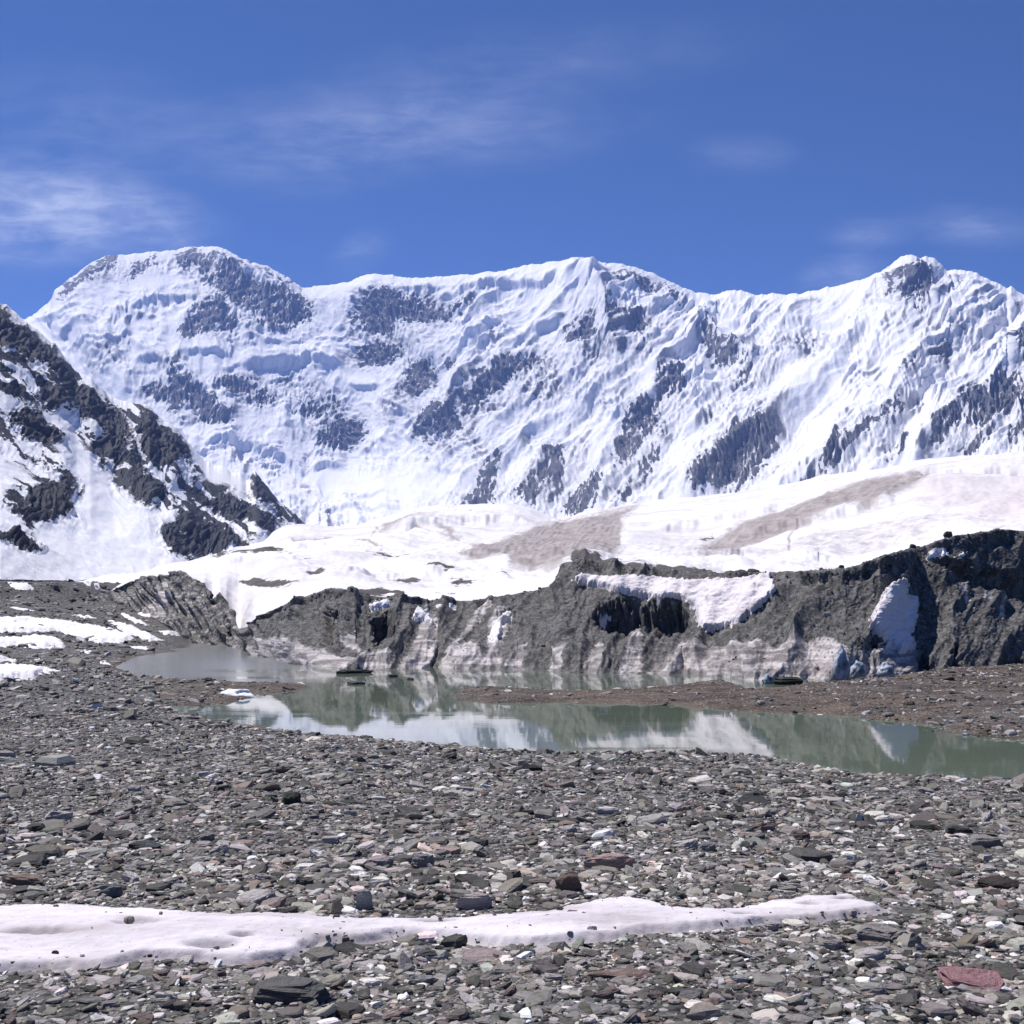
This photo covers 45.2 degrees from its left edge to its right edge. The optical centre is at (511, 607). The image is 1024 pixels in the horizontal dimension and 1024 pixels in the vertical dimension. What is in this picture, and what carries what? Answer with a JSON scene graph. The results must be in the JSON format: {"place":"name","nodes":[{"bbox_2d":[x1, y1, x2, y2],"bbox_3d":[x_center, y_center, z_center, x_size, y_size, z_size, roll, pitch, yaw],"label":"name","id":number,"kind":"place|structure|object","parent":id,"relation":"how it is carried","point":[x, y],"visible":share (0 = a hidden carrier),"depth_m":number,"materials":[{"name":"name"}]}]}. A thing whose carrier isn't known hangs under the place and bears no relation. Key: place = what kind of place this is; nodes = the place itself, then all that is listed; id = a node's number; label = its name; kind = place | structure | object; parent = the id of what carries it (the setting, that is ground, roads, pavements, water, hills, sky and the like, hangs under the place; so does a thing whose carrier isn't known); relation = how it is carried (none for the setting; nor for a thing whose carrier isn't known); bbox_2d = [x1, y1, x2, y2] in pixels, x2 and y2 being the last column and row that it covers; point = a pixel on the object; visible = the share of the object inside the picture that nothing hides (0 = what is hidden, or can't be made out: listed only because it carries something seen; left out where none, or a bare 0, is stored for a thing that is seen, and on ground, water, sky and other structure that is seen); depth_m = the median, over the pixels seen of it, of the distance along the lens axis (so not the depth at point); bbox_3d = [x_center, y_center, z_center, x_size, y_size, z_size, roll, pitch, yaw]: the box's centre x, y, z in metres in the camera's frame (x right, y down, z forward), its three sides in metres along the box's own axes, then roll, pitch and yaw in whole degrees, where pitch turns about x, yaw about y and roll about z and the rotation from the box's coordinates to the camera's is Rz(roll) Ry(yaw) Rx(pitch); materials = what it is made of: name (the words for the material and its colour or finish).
{"place":"outdoors","nodes":[
{"label":"outdoors","id":0,"kind":"place"},
{"bbox_2d":[0,304,304,581],"bbox_3d":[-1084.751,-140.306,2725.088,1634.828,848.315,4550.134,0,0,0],"label":"mountain spur","id":1,"kind":"structure","parent":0,"point":[96,480],"depth_m":1592.79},
{"bbox_2d":[0,528,1023,1023],"bbox_3d":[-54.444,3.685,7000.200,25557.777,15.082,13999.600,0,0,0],"label":"ground","id":2,"kind":"structure","parent":0,"point":[786,701],"depth_m":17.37,"materials":[{"name":"gravel"}]},
{"bbox_2d":[8,582,33,589],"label":"snow patch","id":3,"kind":"object","parent":2,"relation":"on","point":[21,586],"visible":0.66,"depth_m":171.20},
{"bbox_2d":[2,873,43,885],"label":"boulder","id":4,"kind":"object","parent":2,"relation":"on","point":[20,879],"visible":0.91,"depth_m":7.80,"materials":[{"name":"stone"}]},
{"bbox_2d":[6,852,48,867],"bbox_3d":[-3.454,1.818,8.747,0.332,0.080,0.253,-5,10,8],"label":"boulder","id":5,"kind":"object","parent":2,"relation":"on","point":[37,860],"visible":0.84,"depth_m":8.70,"materials":[{"name":"stone"}]},
{"bbox_2d":[0,663,59,680],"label":"snow patch","id":6,"kind":"object","parent":2,"relation":"on","point":[21,671],"visible":0.88,"depth_m":58.54,"materials":[{"name":"snow"}]},
{"bbox_2d":[0,634,64,649],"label":"snow patch","id":7,"kind":"object","parent":2,"relation":"on","point":[42,641],"visible":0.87,"depth_m":97.65,"materials":[{"name":"snow"}]},
{"bbox_2d":[45,997,63,1003],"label":"stone","id":8,"kind":"object","parent":2,"relation":"on","point":[55,1000],"visible":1,"depth_m":4.99,"materials":[{"name":"stone"}]},
{"bbox_2d":[44,810,72,819],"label":"stone","id":9,"kind":"object","parent":2,"relation":"on","point":[55,814],"visible":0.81,"depth_m":11.98,"materials":[{"name":"stone"}]},
{"bbox_2d":[0,616,133,643],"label":"snow patch","id":10,"kind":"object","parent":2,"relation":"on","point":[102,635],"visible":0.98,"depth_m":116.45,"materials":[{"name":"snow"}]},
{"bbox_2d":[70,996,106,1003],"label":"stone","id":11,"kind":"object","parent":2,"relation":"on","point":[89,999],"visible":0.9,"depth_m":5.01,"materials":[{"name":"stone"}]},
{"bbox_2d":[88,806,103,814],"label":"stone","id":12,"kind":"object","parent":2,"relation":"on","point":[97,811],"visible":0.81,"depth_m":12.42,"materials":[{"name":"stone"}]},
{"bbox_2d":[97,885,122,897],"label":"stone","id":13,"kind":"object","parent":2,"relation":"on","point":[112,891],"visible":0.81,"depth_m":7.35,"materials":[{"name":"stone"}]},
{"bbox_2d":[103,830,132,838],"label":"boulder","id":14,"kind":"object","parent":2,"relation":"on","point":[120,834],"visible":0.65,"depth_m":10.67,"materials":[{"name":"stone"}]},
{"bbox_2d":[121,870,138,882],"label":"stone","id":15,"kind":"object","parent":2,"relation":"on","point":[130,876],"visible":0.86,"depth_m":8.00,"materials":[{"name":"stone"}]},
{"bbox_2d":[108,620,161,641],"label":"snow patch","id":16,"kind":"object","parent":2,"relation":"on","point":[130,629],"visible":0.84,"depth_m":126.41,"materials":[{"name":"snow"}]},
{"bbox_2d":[129,1013,153,1020],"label":"stone","id":17,"kind":"object","parent":2,"relation":"on","point":[148,1017],"visible":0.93,"depth_m":4.86,"materials":[{"name":"stone"}]},
{"bbox_2d":[127,840,161,848],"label":"boulder","id":18,"kind":"object","parent":2,"relation":"on","point":[143,844],"visible":0.84,"depth_m":9.93,"materials":[{"name":"stone"}]},
{"bbox_2d":[159,999,175,1008],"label":"stone","id":19,"kind":"object","parent":2,"relation":"on","point":[166,1004],"visible":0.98,"depth_m":4.99,"materials":[{"name":"stone"}]},
{"bbox_2d":[178,955,194,965],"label":"stone","id":20,"kind":"object","parent":2,"relation":"on","point":[188,960],"visible":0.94,"depth_m":5.64,"materials":[{"name":"stone"}]},
{"bbox_2d":[192,833,215,842],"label":"stone","id":21,"kind":"object","parent":2,"relation":"on","point":[207,836],"visible":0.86,"depth_m":10.61,"materials":[{"name":"stone"}]},
{"bbox_2d":[209,844,228,853],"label":"stone","id":22,"kind":"object","parent":2,"relation":"on","point":[224,848],"visible":0.78,"depth_m":9.43,"materials":[{"name":"stone"}]},
{"bbox_2d":[221,689,255,696],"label":"snow lump","id":23,"kind":"object","parent":2,"relation":"on","point":[241,692],"visible":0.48,"depth_m":54.10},
{"bbox_2d":[236,889,275,904],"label":"boulder","id":24,"kind":"object","parent":2,"relation":"on","point":[257,896],"visible":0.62,"depth_m":7.16,"materials":[{"name":"stone"}]},
{"bbox_2d":[245,966,281,975],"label":"boulder","id":25,"kind":"object","parent":2,"relation":"on","point":[255,971],"visible":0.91,"depth_m":5.53,"materials":[{"name":"stone"}]},
{"bbox_2d":[281,791,300,804],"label":"stone","id":26,"kind":"object","parent":2,"relation":"on","point":[291,797],"visible":0.73,"depth_m":13.17,"materials":[{"name":"stone"}]},
{"bbox_2d":[251,976,334,1003],"bbox_3d":[-0.916,1.613,5.139,0.356,0.123,0.189,2,7,4],"label":"boulder","id":27,"kind":"object","parent":2,"relation":"on","point":[283,989],"visible":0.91,"depth_m":5.08,"materials":[{"name":"stone"}]},
{"bbox_2d":[295,876,313,885],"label":"stone","id":28,"kind":"object","parent":2,"relation":"on","point":[301,880],"visible":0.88,"depth_m":7.57,"materials":[{"name":"stone"}]},
{"bbox_2d":[320,835,343,844],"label":"stone","id":29,"kind":"object","parent":2,"relation":"on","point":[330,839],"visible":0.77,"depth_m":10.36,"materials":[{"name":"stone"}]},
{"bbox_2d":[322,800,362,805],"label":"stone","id":30,"kind":"object","parent":2,"relation":"on","point":[332,803],"visible":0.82,"depth_m":13.14,"materials":[{"name":"stone"}]},
{"bbox_2d":[333,962,352,970],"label":"stone","id":31,"kind":"object","parent":2,"relation":"on","point":[347,965],"visible":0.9,"depth_m":5.61,"materials":[{"name":"stone"}]},
{"bbox_2d":[334,941,364,952],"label":"boulder","id":32,"kind":"object","parent":2,"relation":"on","point":[348,946],"visible":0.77,"depth_m":5.95,"materials":[{"name":"stone"}]},
{"bbox_2d":[356,889,372,909],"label":"stone","id":33,"kind":"object","parent":2,"relation":"on","point":[363,899],"visible":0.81,"depth_m":6.97,"materials":[{"name":"stone"}]},
{"bbox_2d":[368,855,393,866],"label":"stone","id":34,"kind":"object","parent":2,"relation":"on","point":[381,860],"visible":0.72,"depth_m":8.57,"materials":[{"name":"stone"}]},
{"bbox_2d":[411,853,434,867],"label":"stone","id":35,"kind":"object","parent":2,"relation":"on","point":[421,860],"visible":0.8,"depth_m":8.57,"materials":[{"name":"stone"}]},
{"bbox_2d":[408,975,438,984],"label":"stone","id":36,"kind":"object","parent":2,"relation":"on","point":[430,979],"visible":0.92,"depth_m":5.36,"materials":[{"name":"stone"}]},
{"bbox_2d":[416,949,436,957],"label":"stone","id":37,"kind":"object","parent":2,"relation":"on","point":[426,952],"visible":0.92,"depth_m":5.79,"materials":[{"name":"stone"}]},
{"bbox_2d":[0,893,889,972],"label":"snow strip","id":38,"kind":"object","parent":2,"relation":"on","point":[33,937],"visible":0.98,"depth_m":6.27,"materials":[{"name":"snow"}]},
{"bbox_2d":[431,846,461,854],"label":"stone","id":39,"kind":"object","parent":2,"relation":"on","point":[453,850],"visible":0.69,"depth_m":9.70,"materials":[{"name":"stone"}]},
{"bbox_2d":[459,991,480,1002],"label":"stone","id":40,"kind":"object","parent":2,"relation":"on","point":[466,997],"visible":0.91,"depth_m":5.05,"materials":[{"name":"stone"}]},
{"bbox_2d":[456,891,491,909],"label":"stone","id":41,"kind":"object","parent":2,"relation":"on","point":[476,900],"visible":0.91,"depth_m":6.93,"materials":[{"name":"stone"}]},
{"bbox_2d":[467,838,488,846],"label":"stone","id":42,"kind":"object","parent":2,"relation":"on","point":[483,842],"visible":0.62,"depth_m":10.09,"materials":[{"name":"stone"}]},
{"bbox_2d":[450,947,510,962],"bbox_3d":[-0.145,1.657,5.831,0.291,0.030,0.210,2,10,5],"label":"boulder","id":43,"kind":"object","parent":2,"relation":"on","point":[478,954],"visible":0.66,"depth_m":5.84,"materials":[{"name":"stone"}]},
{"bbox_2d":[473,1017,496,1023],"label":"stone","id":44,"kind":"object","parent":2,"relation":"on","point":[482,1020],"visible":1,"depth_m":4.74,"materials":[{"name":"stone"}]},
{"bbox_2d":[479,975,500,981],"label":"stone","id":45,"kind":"object","parent":2,"relation":"on","point":[492,978],"visible":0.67,"depth_m":5.43,"materials":[{"name":"stone"}]},
{"bbox_2d":[503,984,516,996],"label":"stone","id":46,"kind":"object","parent":2,"relation":"on","point":[510,990],"visible":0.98,"depth_m":5.16,"materials":[{"name":"stone"}]},
{"bbox_2d":[527,878,550,884],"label":"stone","id":47,"kind":"object","parent":2,"relation":"on","point":[538,880],"visible":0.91,"depth_m":7.52,"materials":[{"name":"stone"}]},
{"bbox_2d":[543,973,563,980],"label":"stone","id":48,"kind":"object","parent":2,"relation":"on","point":[555,977],"visible":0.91,"depth_m":5.41,"materials":[{"name":"stone"}]},
{"bbox_2d":[557,825,576,832],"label":"stone","id":49,"kind":"object","parent":2,"relation":"on","point":[569,828],"visible":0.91,"depth_m":10.90,"materials":[{"name":"stone"}]},
{"bbox_2d":[554,871,581,890],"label":"stone","id":50,"kind":"object","parent":2,"relation":"on","point":[569,881],"visible":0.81,"depth_m":7.25,"materials":[{"name":"stone"}]},
{"bbox_2d":[565,1000,612,1014],"bbox_3d":[0.307,1.611,4.926,0.195,0.021,0.135,1,11,6],"label":"boulder","id":51,"kind":"object","parent":2,"relation":"on","point":[597,1009],"visible":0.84,"depth_m":4.91,"materials":[{"name":"stone"}]},
{"bbox_2d":[596,806,618,813],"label":"stone","id":52,"kind":"object","parent":2,"relation":"on","point":[607,810],"visible":0.84,"depth_m":12.51,"materials":[{"name":"stone"}]},
{"bbox_2d":[595,987,621,998],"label":"stone","id":53,"kind":"object","parent":2,"relation":"on","point":[607,993],"visible":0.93,"depth_m":5.11,"materials":[{"name":"stone"}]},
{"bbox_2d":[584,853,634,868],"bbox_3d":[0.665,1.752,8.397,0.356,0.147,0.140,-5,5,2],"label":"boulder","id":54,"kind":"object","parent":2,"relation":"on","point":[617,860],"visible":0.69,"depth_m":8.34,"materials":[{"name":"stone"}]},
{"bbox_2d":[585,967,652,978],"bbox_3d":[0.473,1.627,5.467,0.310,0.030,0.127,2,5,-4],"label":"boulder","id":55,"kind":"object","parent":2,"relation":"on","point":[605,974],"visible":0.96,"depth_m":5.43,"materials":[{"name":"stone"}]},
{"bbox_2d":[639,948,663,955],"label":"stone","id":56,"kind":"object","parent":2,"relation":"on","point":[648,951],"visible":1,"depth_m":5.83,"materials":[{"name":"stone"}]},
{"bbox_2d":[646,991,661,999],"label":"stone","id":57,"kind":"object","parent":2,"relation":"on","point":[652,995],"visible":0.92,"depth_m":5.10,"materials":[{"name":"stone"}]},
{"bbox_2d":[673,839,697,848],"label":"stone","id":58,"kind":"object","parent":2,"relation":"on","point":[687,844],"visible":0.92,"depth_m":9.81,"materials":[{"name":"stone"}]},
{"bbox_2d":[677,940,698,955],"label":"stone","id":59,"kind":"object","parent":2,"relation":"on","point":[689,948],"visible":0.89,"depth_m":5.81,"materials":[{"name":"stone"}]},
{"bbox_2d":[678,990,702,999],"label":"stone","id":60,"kind":"object","parent":2,"relation":"on","point":[690,994],"visible":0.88,"depth_m":5.10,"materials":[{"name":"stone"}]},
{"bbox_2d":[699,842,715,851],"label":"stone","id":61,"kind":"object","parent":2,"relation":"on","point":[707,846],"visible":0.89,"depth_m":9.57,"materials":[{"name":"stone"}]},
{"bbox_2d":[730,975,750,982],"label":"stone","id":62,"kind":"object","parent":2,"relation":"on","point":[740,978],"visible":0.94,"depth_m":5.30,"materials":[{"name":"stone"}]},
{"bbox_2d":[732,1010,752,1020],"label":"stone","id":63,"kind":"object","parent":2,"relation":"on","point":[746,1016],"visible":1,"depth_m":4.84,"materials":[{"name":"stone"}]},
{"bbox_2d":[736,795,769,803],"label":"stone","id":64,"kind":"object","parent":2,"relation":"on","point":[754,798],"visible":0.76,"depth_m":14.20,"materials":[{"name":"stone"}]},
{"bbox_2d":[751,822,775,831],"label":"stone","id":65,"kind":"object","parent":2,"relation":"on","point":[765,827],"visible":0.71,"depth_m":11.61,"materials":[{"name":"stone"}]},
{"bbox_2d":[764,922,778,930],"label":"stone","id":66,"kind":"object","parent":2,"relation":"on","point":[772,926],"visible":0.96,"depth_m":6.30,"materials":[{"name":"stone"}]},
{"bbox_2d":[772,677,802,684],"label":"boulder","id":67,"kind":"object","parent":2,"relation":"on","point":[787,680],"visible":1,"depth_m":62.91,"materials":[{"name":"stone"}]},
{"bbox_2d":[781,1014,813,1023],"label":"stone","id":68,"kind":"object","parent":2,"relation":"on","point":[797,1018],"visible":1,"depth_m":4.78,"materials":[{"name":"stone"}]},
{"bbox_2d":[788,950,808,961],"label":"stone","id":69,"kind":"object","parent":2,"relation":"on","point":[796,955],"visible":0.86,"depth_m":5.70,"materials":[{"name":"stone"}]},
{"bbox_2d":[790,829,810,838],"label":"stone","id":70,"kind":"object","parent":2,"relation":"on","point":[797,833],"visible":0.74,"depth_m":10.84,"materials":[{"name":"stone"}]},
{"bbox_2d":[823,939,845,950],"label":"stone","id":71,"kind":"object","parent":2,"relation":"on","point":[834,945],"visible":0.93,"depth_m":5.84,"materials":[{"name":"stone"}]},
{"bbox_2d":[832,644,849,680],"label":"ice block","id":72,"kind":"structure","parent":2,"relation":"on","point":[841,668],"depth_m":63.23,"materials":[{"name":"ice"}]},
{"bbox_2d":[849,660,865,679],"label":"ice block","id":73,"kind":"structure","parent":2,"relation":"on","point":[857,669],"depth_m":63.74,"materials":[{"name":"ice"}]},
{"bbox_2d":[852,982,886,995],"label":"stone","id":74,"kind":"object","parent":2,"relation":"on","point":[875,988],"visible":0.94,"depth_m":5.16,"materials":[{"name":"stone"}]},
{"bbox_2d":[854,948,885,959],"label":"stone","id":75,"kind":"object","parent":2,"relation":"on","point":[871,953],"visible":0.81,"depth_m":5.68,"materials":[{"name":"stone"}]},
{"bbox_2d":[863,1004,888,1015],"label":"stone","id":76,"kind":"object","parent":2,"relation":"on","point":[874,1008],"visible":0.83,"depth_m":4.86,"materials":[{"name":"stone"}]},
{"bbox_2d":[869,879,884,887],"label":"stone","id":77,"kind":"object","parent":2,"relation":"on","point":[878,883],"visible":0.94,"depth_m":7.76,"materials":[{"name":"stone"}]},
{"bbox_2d":[855,922,908,941],"bbox_3d":[1.825,1.622,6.058,0.224,0.106,0.194,0,0,33],"label":"boulder","id":78,"kind":"object","parent":2,"relation":"on","point":[876,932],"visible":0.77,"depth_m":6.03,"materials":[{"name":"stone"}]},
{"bbox_2d":[876,661,894,677],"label":"ice block","id":79,"kind":"structure","parent":2,"relation":"on","point":[886,669],"depth_m":63.74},
{"bbox_2d":[907,933,921,947],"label":"stone","id":80,"kind":"object","parent":2,"relation":"on","point":[914,939],"visible":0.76,"depth_m":5.85,"materials":[{"name":"stone"}]},
{"bbox_2d":[909,860,926,868],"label":"stone","id":81,"kind":"object","parent":2,"relation":"on","point":[918,864],"visible":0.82,"depth_m":8.65,"materials":[{"name":"stone"}]},
{"bbox_2d":[909,1014,927,1023],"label":"stone","id":82,"kind":"object","parent":2,"relation":"on","point":[923,1019],"visible":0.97,"depth_m":4.81,"materials":[{"name":"stone"}]},
{"bbox_2d":[928,942,951,949],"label":"stone","id":83,"kind":"object","parent":2,"relation":"on","point":[935,944],"visible":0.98,"depth_m":5.85,"materials":[{"name":"stone"}]},
{"bbox_2d":[945,824,973,833],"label":"stone","id":84,"kind":"object","parent":2,"relation":"on","point":[953,829],"visible":0.85,"depth_m":10.96,"materials":[{"name":"stone"}]},
{"bbox_2d":[935,966,1004,990],"bbox_3d":[1.986,1.611,5.294,0.283,0.057,0.219,5,13,6],"label":"boulder","id":85,"kind":"object","parent":2,"relation":"on","point":[972,978],"visible":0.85,"depth_m":5.29,"materials":[{"name":"stone"}]},
{"bbox_2d":[967,834,1002,847],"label":"stone","id":86,"kind":"object","parent":2,"relation":"on","point":[986,841],"visible":0.78,"depth_m":9.63,"materials":[{"name":"stone"}]},
{"bbox_2d":[974,939,996,947],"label":"stone","id":87,"kind":"object","parent":2,"relation":"on","point":[986,943],"visible":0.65,"depth_m":5.82,"materials":[{"name":"stone"}]},
{"bbox_2d":[980,864,997,871],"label":"stone","id":88,"kind":"object","parent":2,"relation":"on","point":[986,868],"visible":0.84,"depth_m":8.38,"materials":[{"name":"stone"}]},
{"bbox_2d":[974,875,1023,889],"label":"boulder","id":89,"kind":"object","parent":2,"relation":"on","point":[1000,882],"visible":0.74,"depth_m":7.55,"materials":[{"name":"stone"}]},
{"bbox_2d":[0,0,1023,318],"label":"sky","id":90,"kind":"structure","parent":0,"point":[714,147],"materials":[{"name":"blue"}]},
{"bbox_2d":[23,246,1023,525],"bbox_3d":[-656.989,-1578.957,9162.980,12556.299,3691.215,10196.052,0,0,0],"label":"mountain","id":91,"kind":"structure","parent":0,"point":[567,388],"depth_m":8504.59,"materials":[{"name":"snow"}]},
{"bbox_2d":[77,451,1023,627],"bbox_3d":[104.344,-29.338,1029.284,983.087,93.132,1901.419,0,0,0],"label":"glacier","id":92,"kind":"object","parent":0,"point":[466,552],"visible":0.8,"depth_m":349.83,"materials":[{"name":"snow"}]},
{"bbox_2d":[85,528,1023,680],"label":"ice cliff","id":93,"kind":"structure","parent":0,"point":[574,650],"depth_m":82.49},
{"bbox_2d":[369,599,389,611],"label":"snow patch","id":94,"kind":"object","parent":93,"relation":"on","point":[377,605],"visible":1,"depth_m":93.81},
{"bbox_2d":[411,606,435,624],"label":"snow patch","id":95,"kind":"object","parent":93,"relation":"on","point":[420,614],"visible":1,"depth_m":92.25,"materials":[{"name":"snow"}]},
{"bbox_2d":[487,611,511,642],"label":"snow patch","id":96,"kind":"object","parent":93,"relation":"on","point":[496,631],"visible":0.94,"depth_m":89.49,"materials":[{"name":"snow"}]},
{"bbox_2d":[599,613,610,629],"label":"snow patch","id":97,"kind":"object","parent":93,"relation":"on","point":[603,621],"visible":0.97,"depth_m":87.11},
{"bbox_2d":[571,571,775,632],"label":"snow patch","id":98,"kind":"object","parent":93,"relation":"on","point":[726,602],"visible":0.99,"depth_m":82.35,"materials":[{"name":"snow"}]},
{"bbox_2d":[868,577,918,653],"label":"snow patch","id":99,"kind":"object","parent":93,"relation":"on","point":[894,616],"visible":1,"depth_m":75.39,"materials":[{"name":"snow"}]},
{"bbox_2d":[925,547,948,560],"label":"snow patch","id":100,"kind":"object","parent":93,"relation":"on","point":[936,552],"visible":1,"depth_m":84.14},
{"bbox_2d":[115,643,1023,777],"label":"water","id":101,"kind":"structure","parent":0,"point":[423,707],"depth_m":43.37,"materials":[{"name":"liquid"}]},
{"bbox_2d":[336,669,372,673],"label":"boulder","id":102,"kind":"object","parent":101,"relation":"in","point":[352,671],"visible":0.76,"depth_m":73.58,"materials":[{"name":"stone"}]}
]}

